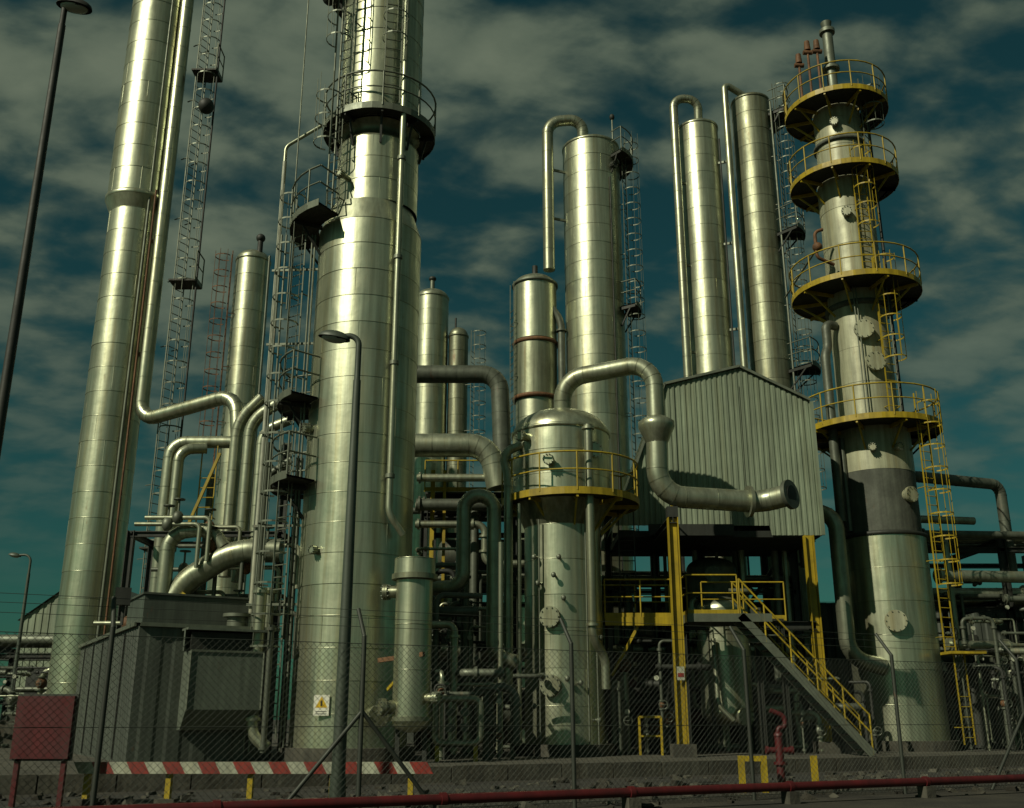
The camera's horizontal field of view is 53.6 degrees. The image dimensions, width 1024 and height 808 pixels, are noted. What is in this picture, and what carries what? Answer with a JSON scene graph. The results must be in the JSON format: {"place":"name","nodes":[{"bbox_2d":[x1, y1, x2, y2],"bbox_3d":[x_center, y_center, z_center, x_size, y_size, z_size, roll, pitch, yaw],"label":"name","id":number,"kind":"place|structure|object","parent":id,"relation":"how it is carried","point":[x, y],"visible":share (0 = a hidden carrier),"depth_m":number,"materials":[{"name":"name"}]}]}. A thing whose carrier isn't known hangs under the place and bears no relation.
{"place":"outdoors","nodes":[
{"label":"outdoors","id":0,"kind":"place"},
{"bbox_2d":[15,592,137,710],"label":"warehouse","id":1,"kind":"structure","parent":0,"point":[43,622],"depth_m":58.77,"materials":[{"name":"metal"}]},
{"bbox_2d":[135,0,244,452],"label":"downcomer","id":2,"kind":"object","parent":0,"point":[146,364],"visible":0.87,"depth_m":34.79,"materials":[{"name":"metal"}]},
{"bbox_2d":[198,249,229,435],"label":"cage","id":3,"kind":"object","parent":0,"point":[210,351],"visible":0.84,"depth_m":42.70,"materials":[{"name":"metal"}]},
{"bbox_2d":[270,71,435,475],"bbox_3d":[-4.241,-5.696,28.838,4.007,16.500,3.164,0,-17,0],"label":"handrail post","id":4,"kind":"object","parent":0,"point":[288,448],"visible":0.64,"depth_m":27.39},
{"bbox_2d":[0,768,1023,807],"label":"service road","id":5,"kind":"structure","parent":0,"point":[302,794],"depth_m":18.96,"materials":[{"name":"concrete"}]},
{"bbox_2d":[8,694,79,806],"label":"red sign board","id":6,"kind":"object","parent":5,"relation":"on","point":[67,746],"visible":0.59,"depth_m":15.18,"materials":[{"name":"paint"}]},
{"bbox_2d":[0,0,1023,719],"label":"sky","id":7,"kind":"structure","parent":0,"point":[495,71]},
{"bbox_2d":[2,720,1023,807],"bbox_3d":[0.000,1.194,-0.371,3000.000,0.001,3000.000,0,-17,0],"label":"ground","id":8,"kind":"structure","parent":0,"point":[1000,796],"depth_m":16.43,"materials":[{"name":"concrete"}]},
{"bbox_2d":[6,552,31,717],"bbox_3d":[-19.402,9.471,38.944,1.028,7.536,0.295,0,-17,0],"label":"street lamp","id":9,"kind":"object","parent":8,"relation":"on","point":[15,555],"visible":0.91,"depth_m":39.33,"materials":[{"name":"metal"}]},
{"bbox_2d":[0,635,52,746],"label":"pipe rack","id":10,"kind":"object","parent":8,"relation":"on","point":[43,682],"visible":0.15,"depth_m":40.81,"materials":[{"name":"grey metal"}]},
{"bbox_2d":[0,0,91,456],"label":"street lamp","id":11,"kind":"object","parent":8,"relation":"on","point":[81,7],"visible":1,"depth_m":13.29,"materials":[{"name":"metal"}]},
{"bbox_2d":[70,762,432,805],"bbox_3d":[-3.950,5.801,15.476,5.500,0.630,0.300,0,-17,0],"label":"striped guard rail","id":12,"kind":"object","parent":8,"relation":"on","point":[204,766],"visible":0.62,"depth_m":15.45,"materials":[{"name":"metal"}]},
{"bbox_2d":[318,330,361,797],"bbox_3d":[-2.684,2.240,15.012,0.777,7.136,0.295,0,-17,0],"label":"street lamp","id":13,"kind":"object","parent":8,"relation":"on","point":[335,336],"visible":0.99,"depth_m":14.85,"materials":[{"name":"metal"}]},
{"bbox_2d":[0,593,1023,807],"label":"chain link fence","id":14,"kind":"object","parent":8,"relation":"on","point":[361,715],"visible":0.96,"depth_m":14.51,"materials":[{"name":"metal"}]},
{"bbox_2d":[0,731,1023,794],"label":"plant concrete pad","id":15,"kind":"object","parent":8,"relation":"on","point":[194,781],"visible":0.41,"depth_m":22.56,"materials":[{"name":"concrete"}]},
{"bbox_2d":[73,587,280,761],"bbox_3d":[-9.479,7.408,27.290,3.977,3.955,9.795,10,-20,-29],"label":"compressor enclosure","id":16,"kind":"object","parent":15,"relation":"on","point":[195,626],"visible":0.75,"depth_m":23.70,"materials":[{"name":"metal"}]},
{"bbox_2d":[137,0,214,593],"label":"ladder","id":17,"kind":"object","parent":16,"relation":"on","point":[178,241],"visible":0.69,"depth_m":35.42,"materials":[{"name":"metal"}]},
{"bbox_2d":[142,0,222,591],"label":"cage","id":18,"kind":"object","parent":16,"relation":"on","point":[194,247],"visible":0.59,"depth_m":35.31,"materials":[{"name":"metal"}]},
{"bbox_2d":[139,68,221,551],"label":"rest platform","id":19,"kind":"structure","parent":18,"relation":"attached to","point":[187,284],"depth_m":37.11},
{"bbox_2d":[180,0,225,436],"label":"guy rod","id":20,"kind":"object","parent":19,"relation":"attached to","point":[192,321],"visible":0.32,"depth_m":35.48,"materials":[{"name":"metal"}]},
{"bbox_2d":[249,0,408,648],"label":"cage","id":21,"kind":"object","parent":16,"relation":"on","point":[274,431],"visible":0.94,"depth_m":26.79,"materials":[{"name":"metal"}]},
{"bbox_2d":[93,393,303,755],"bbox_3d":[-8.440,4.123,27.661,5.643,10.449,6.104,0,-17,0],"label":"reboiler piping","id":22,"kind":"object","parent":15,"relation":"on","point":[224,554],"visible":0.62,"depth_m":28.87,"materials":[{"name":"metal"}]},
{"bbox_2d":[206,256,270,595],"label":"shell","id":23,"kind":"object","parent":15,"relation":"on","point":[243,321],"visible":0.42,"depth_m":42.61,"materials":[{"name":"metal"}]},
{"bbox_2d":[242,255,270,593],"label":"conduit","id":24,"kind":"object","parent":23,"relation":"attached to","point":[263,334],"visible":0.47,"depth_m":42.69,"materials":[{"name":"metal"}]},
{"bbox_2d":[277,746,414,761],"bbox_3d":[-4.000,8.530,24.576,3.300,0.400,3.300,0,-17,0],"label":"pedestal","id":25,"kind":"object","parent":15,"relation":"on","point":[302,754],"visible":0.39,"depth_m":23.27,"materials":[{"name":"concrete"}]},
{"bbox_2d":[288,0,423,747],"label":"shell","id":26,"kind":"object","parent":25,"relation":"on","point":[375,569],"visible":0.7,"depth_m":26.06,"materials":[{"name":"metal"}]},
{"bbox_2d":[247,161,286,626],"bbox_3d":[-6.600,0.461,27.084,0.111,15.700,0.111,-7,-19,21],"label":"conduit","id":27,"kind":"object","parent":26,"relation":"attached to","point":[260,480],"visible":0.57,"depth_m":27.04,"materials":[{"name":"metal"}]},
{"bbox_2d":[242,0,344,751],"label":"conduit","id":28,"kind":"object","parent":26,"relation":"attached to","point":[295,501],"visible":0.87,"depth_m":26.70,"materials":[{"name":"metal"}]},
{"bbox_2d":[267,0,403,738],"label":"ladder","id":29,"kind":"object","parent":26,"relation":"attached to","point":[298,335],"visible":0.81,"depth_m":27.40,"materials":[{"name":"metal"}]},
{"bbox_2d":[273,0,433,519],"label":"bracket","id":30,"kind":"object","parent":26,"relation":"attached to","point":[304,225],"visible":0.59,"depth_m":27.83,"materials":[{"name":"metal"}]},
{"bbox_2d":[270,0,433,495],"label":"deck","id":31,"kind":"structure","parent":30,"relation":"on","point":[320,214],"depth_m":28.11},
{"bbox_2d":[269,6,434,495],"bbox_3d":[-4.276,-5.206,28.560,4.049,15.600,3.365,0,-17,0],"label":"rim","id":32,"kind":"object","parent":31,"relation":"on","point":[312,204],"visible":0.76,"depth_m":28.15,"materials":[{"name":"metal"}]},
{"bbox_2d":[271,69,436,471],"bbox_3d":[-4.277,-6.019,28.813,4.089,15.945,3.397,0,-17,0],"label":"handrail","id":33,"kind":"object","parent":31,"relation":"on","point":[294,184],"visible":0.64,"depth_m":27.67,"materials":[{"name":"metal"}]},
{"bbox_2d":[290,0,423,747],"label":"shell seams","id":34,"kind":"object","parent":26,"relation":"attached to","point":[363,347],"visible":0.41,"depth_m":26.55,"materials":[{"name":"metal"}]},
{"bbox_2d":[323,197,419,235],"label":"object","id":35,"kind":"structure","parent":26,"relation":"attached to","point":[370,206],"depth_m":27.66,"materials":[{"name":"metal"}]},
{"bbox_2d":[339,116,419,149],"bbox_3d":[-3.880,-7.488,29.556,2.360,0.550,2.360,0,-17,0],"label":"neck","id":36,"kind":"object","parent":26,"relation":"attached to","point":[370,125],"visible":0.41,"depth_m":28.69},
{"bbox_2d":[386,0,409,536],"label":"riser","id":37,"kind":"object","parent":26,"relation":"attached to","point":[395,523],"visible":1,"depth_m":26.75,"materials":[{"name":"metal"}]},
{"bbox_2d":[376,556,442,761],"bbox_3d":[-2.338,5.870,23.358,1.578,4.559,1.176,0,-17,0],"label":"vertical heat exchanger","id":38,"kind":"object","parent":15,"relation":"on","point":[414,577],"visible":0.89,"depth_m":23.10,"materials":[{"name":"metal"}]},
{"bbox_2d":[412,294,448,601],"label":"shell","id":39,"kind":"object","parent":15,"relation":"on","point":[429,395],"visible":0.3,"depth_m":50.44,"materials":[{"name":"metal"}]},
{"bbox_2d":[444,335,467,601],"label":"shell","id":40,"kind":"object","parent":15,"relation":"on","point":[456,419],"visible":0.25,"depth_m":50.55},
{"bbox_2d":[431,695,483,761],"bbox_3d":[-1.275,7.684,23.686,1.225,1.688,0.460,0,-17,0],"label":"valve manifold","id":41,"kind":"object","parent":15,"relation":"on","point":[465,730],"visible":0.79,"depth_m":23.73,"materials":[{"name":"metal"}]},
{"bbox_2d":[415,489,545,759],"bbox_3d":[-1.300,6.034,28.248,4.625,7.149,6.529,0,-17,0],"label":"expansion loop piping","id":42,"kind":"object","parent":15,"relation":"on","point":[456,586],"visible":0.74,"depth_m":27.36,"materials":[{"name":"metal"}]},
{"bbox_2d":[514,279,556,742],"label":"shell","id":43,"kind":"object","parent":15,"relation":"on","point":[535,301],"visible":0.09,"depth_m":42.83,"materials":[{"name":"metal"}]},
{"bbox_2d":[514,340,557,395],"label":"shell","id":44,"kind":"object","parent":43,"relation":"attached to","point":[535,367],"visible":0.8,"depth_m":42.20},
{"bbox_2d":[553,306,565,382],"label":"side pipe","id":45,"kind":"object","parent":43,"relation":"attached to","point":[561,347],"visible":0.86,"depth_m":42.73,"materials":[{"name":"metal"}]},
{"bbox_2d":[563,137,638,744],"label":"shell","id":46,"kind":"object","parent":15,"relation":"on","point":[596,282],"visible":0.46,"depth_m":43.00,"materials":[{"name":"metal"}]},
{"bbox_2d":[563,146,637,679],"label":"shell seams","id":47,"kind":"object","parent":46,"relation":"attached to","point":[596,295],"visible":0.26,"depth_m":43.29,"materials":[{"name":"metal"}]},
{"bbox_2d":[611,149,640,332],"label":"bracket","id":48,"kind":"object","parent":46,"relation":"attached to","point":[616,153],"visible":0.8,"depth_m":43.63,"materials":[{"name":"metal"}]},
{"bbox_2d":[612,148,640,317],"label":"deck","id":49,"kind":"structure","parent":48,"relation":"on","point":[622,155],"depth_m":45.07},
{"bbox_2d":[623,132,646,452],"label":"cage","id":50,"kind":"object","parent":49,"relation":"attached to","point":[634,271],"visible":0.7,"depth_m":43.68,"materials":[{"name":"metal"}]},
{"bbox_2d":[620,140,638,530],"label":"ladder","id":51,"kind":"object","parent":46,"relation":"attached to","point":[623,209],"visible":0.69,"depth_m":43.43,"materials":[{"name":"metal"}]},
{"bbox_2d":[413,365,809,750],"bbox_3d":[3.018,4.726,35.686,14.465,14.662,5.776,0,-17,0],"label":"pipe rack","id":52,"kind":"object","parent":15,"relation":"on","point":[436,508],"visible":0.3,"depth_m":33.86,"materials":[{"name":"metal"}]},
{"bbox_2d":[437,539,523,570],"bbox_3d":[-0.600,5.688,36.455,4.200,1.782,1.265,0,-17,0],"label":"horizontal heat exchanger","id":53,"kind":"object","parent":52,"relation":"on","point":[450,555],"visible":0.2,"depth_m":36.08,"materials":[{"name":"metal"}]},
{"bbox_2d":[602,511,676,754],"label":"maintenance platform","id":54,"kind":"structure","parent":15,"relation":"on","point":[636,618],"depth_m":28.96,"materials":[{"name":"yellow paint"}]},
{"bbox_2d":[500,357,799,756],"bbox_3d":[3.890,4.226,28.979,8.474,11.236,3.506,0,-17,0],"label":"separator vessel","id":55,"kind":"object","parent":15,"relation":"on","point":[561,498],"visible":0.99,"depth_m":28.33,"materials":[{"name":"metal"}]},
{"bbox_2d":[407,603,1023,742],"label":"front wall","id":56,"kind":"structure","parent":15,"relation":"on","point":[829,624],"depth_m":42.94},
{"bbox_2d":[679,121,759,744],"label":"shell","id":57,"kind":"object","parent":15,"relation":"on","point":[707,232],"visible":0.39,"depth_m":43.81,"materials":[{"name":"metal"}]},
{"bbox_2d":[669,95,702,376],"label":"overhead pipe","id":58,"kind":"object","parent":57,"relation":"attached to","point":[681,256],"visible":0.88,"depth_m":44.15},
{"bbox_2d":[682,160,737,353],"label":"pipe bracket","id":59,"kind":"object","parent":57,"relation":"attached to","point":[689,265],"visible":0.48,"depth_m":43.98,"materials":[{"name":"metal"}]},
{"bbox_2d":[721,83,747,367],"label":"riser","id":60,"kind":"object","parent":59,"relation":"attached to","point":[726,88],"visible":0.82,"depth_m":44.15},
{"bbox_2d":[607,365,840,756],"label":"elevated equipment shed","id":61,"kind":"structure","parent":15,"relation":"on","point":[738,427],"depth_m":31.88,"materials":[{"name":"metal"}]},
{"bbox_2d":[696,596,754,753],"bbox_3d":[6.351,7.960,29.983,1.514,4.500,1.927,0,-17,0],"label":"knockout drum","id":62,"kind":"object","parent":15,"relation":"on","point":[717,644],"visible":0.67,"depth_m":29.61,"materials":[{"name":"metal"}]},
{"bbox_2d":[605,587,882,754],"bbox_3d":[6.345,7.922,30.998,8.368,5.175,4.974,4,-18,-12],"label":"process piping","id":63,"kind":"object","parent":15,"relation":"on","point":[659,643],"visible":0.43,"depth_m":29.32,"materials":[{"name":"metal"}]},
{"bbox_2d":[686,557,736,640],"bbox_3d":[6.500,6.278,32.572,1.612,2.750,2.078,0,-17,0],"label":"knockout drum","id":64,"kind":"object","parent":63,"relation":"on","point":[711,565],"visible":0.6,"depth_m":32.37,"materials":[{"name":"metal"}]},
{"bbox_2d":[731,95,816,740],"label":"shell","id":65,"kind":"object","parent":15,"relation":"on","point":[775,365],"visible":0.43,"depth_m":43.92},
{"bbox_2d":[769,101,795,390],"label":"conduit","id":66,"kind":"object","parent":65,"relation":"attached to","point":[783,256],"visible":0.59,"depth_m":43.76,"materials":[{"name":"metal"}]},
{"bbox_2d":[771,84,815,541],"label":"ladder","id":67,"kind":"object","parent":65,"relation":"attached to","point":[786,253],"visible":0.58,"depth_m":44.29,"materials":[{"name":"metal"}]},
{"bbox_2d":[774,79,826,490],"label":"cage","id":68,"kind":"object","parent":67,"relation":"attached to","point":[799,263],"visible":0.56,"depth_m":43.76,"materials":[{"name":"metal"}]},
{"bbox_2d":[768,107,819,390],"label":"bracket","id":69,"kind":"object","parent":65,"relation":"attached to","point":[804,367],"visible":0.64,"depth_m":43.63,"materials":[{"name":"metal"}]},
{"bbox_2d":[769,107,819,374],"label":"deck","id":70,"kind":"structure","parent":69,"relation":"on","point":[813,367],"depth_m":44.06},
{"bbox_2d":[681,574,875,756],"bbox_3d":[7.178,7.357,28.461,4.808,4.796,2.476,0,-17,0],"label":"access stairway","id":71,"kind":"object","parent":15,"relation":"on","point":[767,648],"visible":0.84,"depth_m":27.78,"materials":[{"name":"metal"}]},
{"bbox_2d":[851,740,960,751],"bbox_3d":[12.500,10.905,32.215,3.300,0.400,3.300,0,-17,0],"label":"pedestal","id":72,"kind":"object","parent":15,"relation":"on","point":[936,744],"visible":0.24,"depth_m":30.78,"materials":[{"name":"concrete"}]},
{"bbox_2d":[846,534,950,740],"bbox_3d":[12.501,7.659,33.223,2.774,6.400,2.777,0,-17,0],"label":"base shell","id":73,"kind":"object","parent":72,"relation":"on","point":[910,589],"visible":0.72,"depth_m":32.25},
{"bbox_2d":[823,506,886,674],"bbox_3d":[10.753,5.893,32.756,2.037,5.589,0.975,0,-17,0],"label":"reboiler line","id":74,"kind":"object","parent":73,"relation":"attached to","point":[842,591],"visible":0.8,"depth_m":32.24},
{"bbox_2d":[842,468,921,534],"bbox_3d":[12.500,3.504,34.514,2.563,2.100,2.563,0,-17,0],"label":"shell","id":75,"kind":"object","parent":73,"relation":"on","point":[878,501],"visible":0.63,"depth_m":33.47},
{"bbox_2d":[838,425,914,472],"bbox_3d":[12.501,1.785,35.047,2.569,1.500,2.569,0,-17,0],"label":"shell","id":76,"kind":"object","parent":75,"relation":"on","point":[884,454],"visible":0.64,"depth_m":34.00,"materials":[{"name":"paint"}]},
{"bbox_2d":[915,471,1023,748],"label":"pipe rack","id":77,"kind":"object","parent":15,"relation":"on","point":[1005,543],"visible":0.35,"depth_m":35.85,"materials":[{"name":"metal"}]},
{"bbox_2d":[938,582,1023,751],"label":"process piping","id":78,"kind":"object","parent":15,"relation":"on","point":[995,654],"visible":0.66,"depth_m":32.60,"materials":[{"name":"metal"}]},
{"bbox_2d":[0,766,1023,807],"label":"rubble","id":79,"kind":"object","parent":8,"relation":"on","point":[807,795],"visible":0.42,"depth_m":17.90,"materials":[{"name":"concrete"}]},
{"bbox_2d":[39,774,1023,807],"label":"fire water pipe","id":80,"kind":"object","parent":8,"relation":"on","point":[789,790],"visible":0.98,"depth_m":14.14,"materials":[{"name":"metal"}]},
{"bbox_2d":[737,756,818,792],"bbox_3d":[4.750,6.598,18.055,1.400,0.620,0.100,0,-17,0],"label":"bollard frame","id":81,"kind":"object","parent":8,"relation":"on","point":[766,770],"visible":0.66,"depth_m":18.05,"materials":[{"name":"yellow paint"}]},
{"bbox_2d":[765,708,793,781],"bbox_3d":[4.900,6.324,18.559,0.500,1.441,0.320,0,-17,0],"label":"fire hydrant","id":82,"kind":"object","parent":8,"relation":"on","point":[778,746],"visible":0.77,"depth_m":18.51,"materials":[{"name":"metal"}]},
{"bbox_2d":[542,115,587,268],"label":"overhead pipe","id":83,"kind":"object","parent":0,"point":[548,201],"visible":0.94,"depth_m":44.69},
{"bbox_2d":[605,682,705,742],"bbox_3d":[4.200,10.784,35.394,5.600,2.320,1.840,0,-17,0],"label":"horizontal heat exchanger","id":84,"kind":"object","parent":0,"point":[638,692],"visible":0.13,"depth_m":34.75,"materials":[{"name":"metal"}]},
{"bbox_2d":[786,88,938,456],"bbox_3d":[12.564,-4.587,37.031,4.452,13.632,4.521,0,-17,0],"label":"bracket","id":85,"kind":"object","parent":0,"point":[846,285],"visible":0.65,"depth_m":36.99,"materials":[{"name":"metal"}]},
{"bbox_2d":[821,321,852,531],"bbox_3d":[11.155,0.632,34.802,0.789,7.556,0.336,9,-20,-27],"label":"side pipe","id":86,"kind":"object","parent":85,"relation":"attached to","point":[838,474],"visible":0.98,"depth_m":34.36,"materials":[{"name":"metal"}]},
{"bbox_2d":[817,174,879,274],"bbox_3d":[12.500,-6.283,37.559,1.935,4.400,1.937,0,-17,0],"label":"shell","id":87,"kind":"object","parent":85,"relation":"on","point":[837,226],"visible":0.61,"depth_m":36.90,"materials":[{"name":"paint"}]},
{"bbox_2d":[813,103,864,164],"bbox_3d":[12.501,-10.054,38.733,1.732,3.500,1.729,0,-17,0],"label":"top shell","id":88,"kind":"object","parent":87,"relation":"on","point":[842,110],"visible":0.5,"depth_m":38.11,"materials":[{"name":"paint"}]},
{"bbox_2d":[814,109,863,154],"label":"top shell seams","id":89,"kind":"object","parent":88,"relation":"attached to","point":[841,142],"visible":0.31,"depth_m":38.10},
{"bbox_3d":[12.500,-11.965,39.325,1.720,0.500,1.720,0,-17,0],"label":"head","id":90,"kind":"object","parent":89,"relation":"on","visible":0},
{"bbox_2d":[822,31,837,85],"bbox_3d":[12.500,-13.349,39.755,0.400,2.800,0.400,0,-17,0],"label":"vent stack","id":91,"kind":"object","parent":90,"relation":"on","point":[828,47],"visible":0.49,"depth_m":39.71,"materials":[{"name":"metal"}]},
{"bbox_2d":[786,88,941,448],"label":"deck","id":92,"kind":"structure","parent":85,"relation":"on","point":[817,102],"depth_m":37.14,"materials":[{"name":"metal"}]},
{"bbox_2d":[794,39,821,96],"bbox_3d":[11.543,-12.749,39.329,0.473,3.000,1.190,15,-23,-40],"label":"relief valve","id":93,"kind":"object","parent":92,"relation":"on","point":[807,51],"visible":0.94,"depth_m":39.45,"materials":[{"name":"metal"}]},
{"bbox_2d":[782,59,939,420],"bbox_3d":[12.500,-5.880,37.433,4.696,13.293,4.696,0,-17,0],"label":"handrail","id":94,"kind":"object","parent":92,"relation":"on","point":[850,242],"visible":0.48,"depth_m":36.50,"materials":[{"name":"metal"}]},
{"bbox_2d":[827,287,898,416],"bbox_3d":[12.498,-1.748,36.147,2.011,5.100,2.012,0,-17,0],"label":"shell","id":95,"kind":"object","parent":92,"relation":"attached to","point":[847,367],"visible":0.6,"depth_m":35.37,"materials":[{"name":"paint"}]},
{"bbox_2d":[813,134,888,320],"bbox_3d":[12.500,-6.522,37.633,2.240,6.900,2.240,0,-17,0],"label":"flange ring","id":96,"kind":"object","parent":95,"relation":"attached to","point":[836,306],"visible":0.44,"depth_m":36.32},
{"bbox_2d":[852,286,901,412],"bbox_3d":[12.600,-1.850,34.976,1.238,4.800,0.044,0,-17,0],"label":"conduit","id":97,"kind":"object","parent":95,"relation":"attached to","point":[862,350],"visible":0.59,"depth_m":34.94,"materials":[{"name":"metal"}]},
{"bbox_2d":[784,60,942,423],"bbox_3d":[12.500,-5.591,37.343,4.685,13.850,4.692,0,-17,0],"label":"handrail post","id":98,"kind":"object","parent":92,"relation":"on","point":[792,287],"visible":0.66,"depth_m":36.55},
{"bbox_2d":[785,83,942,449],"bbox_3d":[12.500,-5.066,37.180,4.656,12.950,4.656,0,-17,0],"label":"rim","id":99,"kind":"object","parent":92,"relation":"on","point":[852,417],"visible":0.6,"depth_m":35.87,"materials":[{"name":"yellow paint"}]},
{"bbox_2d":[868,118,903,410],"bbox_3d":[13.425,-5.154,36.474,0.099,12.000,0.521,-6,-18,20],"label":"conduit","id":100,"kind":"object","parent":92,"relation":"attached to","point":[885,263],"visible":0.56,"depth_m":36.19,"materials":[{"name":"metal"}]},
{"bbox_2d":[849,148,976,744],"bbox_3d":[13.260,0.481,34.222,1.856,20.900,0.594,-9,-19,26],"label":"ladder","id":101,"kind":"object","parent":92,"relation":"attached to","point":[924,486],"visible":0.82,"depth_m":33.09,"materials":[{"name":"metal"}]},
{"bbox_2d":[849,138,963,585],"bbox_3d":[13.291,-1.920,34.544,1.925,16.122,0.762,-6,-18,20],"label":"cage","id":102,"kind":"object","parent":101,"relation":"attached to","point":[959,583],"visible":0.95,"depth_m":33.46,"materials":[{"name":"yellow paint"}]},
{"bbox_2d":[830,117,917,631],"bbox_3d":[12.575,-1.822,34.759,1.536,18.894,0.689,-4,-18,13],"label":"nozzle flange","id":103,"kind":"object","parent":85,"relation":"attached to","point":[896,620],"visible":1,"depth_m":34.70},
{"bbox_3d":[-13.400,10.460,30.782,2.300,0.400,2.300,0,-17,0],"label":"pedestal","id":104,"kind":"object","parent":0,"visible":0},
{"bbox_2d":[46,0,180,693],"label":"shell","id":105,"kind":"object","parent":104,"relation":"on","point":[89,508],"visible":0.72,"depth_m":33.71,"materials":[{"name":"metal"}]},
{"bbox_2d":[47,0,179,689],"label":"shell seams","id":106,"kind":"object","parent":105,"relation":"attached to","point":[117,318],"visible":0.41,"depth_m":34.06,"materials":[{"name":"metal"}]},
{"bbox_2d":[103,190,156,634],"bbox_3d":[-12.500,1.070,32.916,0.061,18.000,0.070,0,-17,0],"label":"conduit","id":107,"kind":"object","parent":105,"relation":"attached to","point":[126,445],"visible":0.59,"depth_m":33.10,"materials":[{"name":"metal"}]},
{"bbox_2d":[105,187,158,212],"bbox_3d":[-13.400,-6.943,36.193,2.200,0.650,2.200,0,-17,0],"label":"ring","id":108,"kind":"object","parent":105,"relation":"attached to","point":[129,196],"depth_m":35.30,"materials":[{"name":"metal"}]},
{"bbox_2d":[96,0,174,637],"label":"conduit","id":109,"kind":"object","parent":105,"relation":"attached to","point":[128,377],"visible":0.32,"depth_m":33.79,"materials":[{"name":"metal"}]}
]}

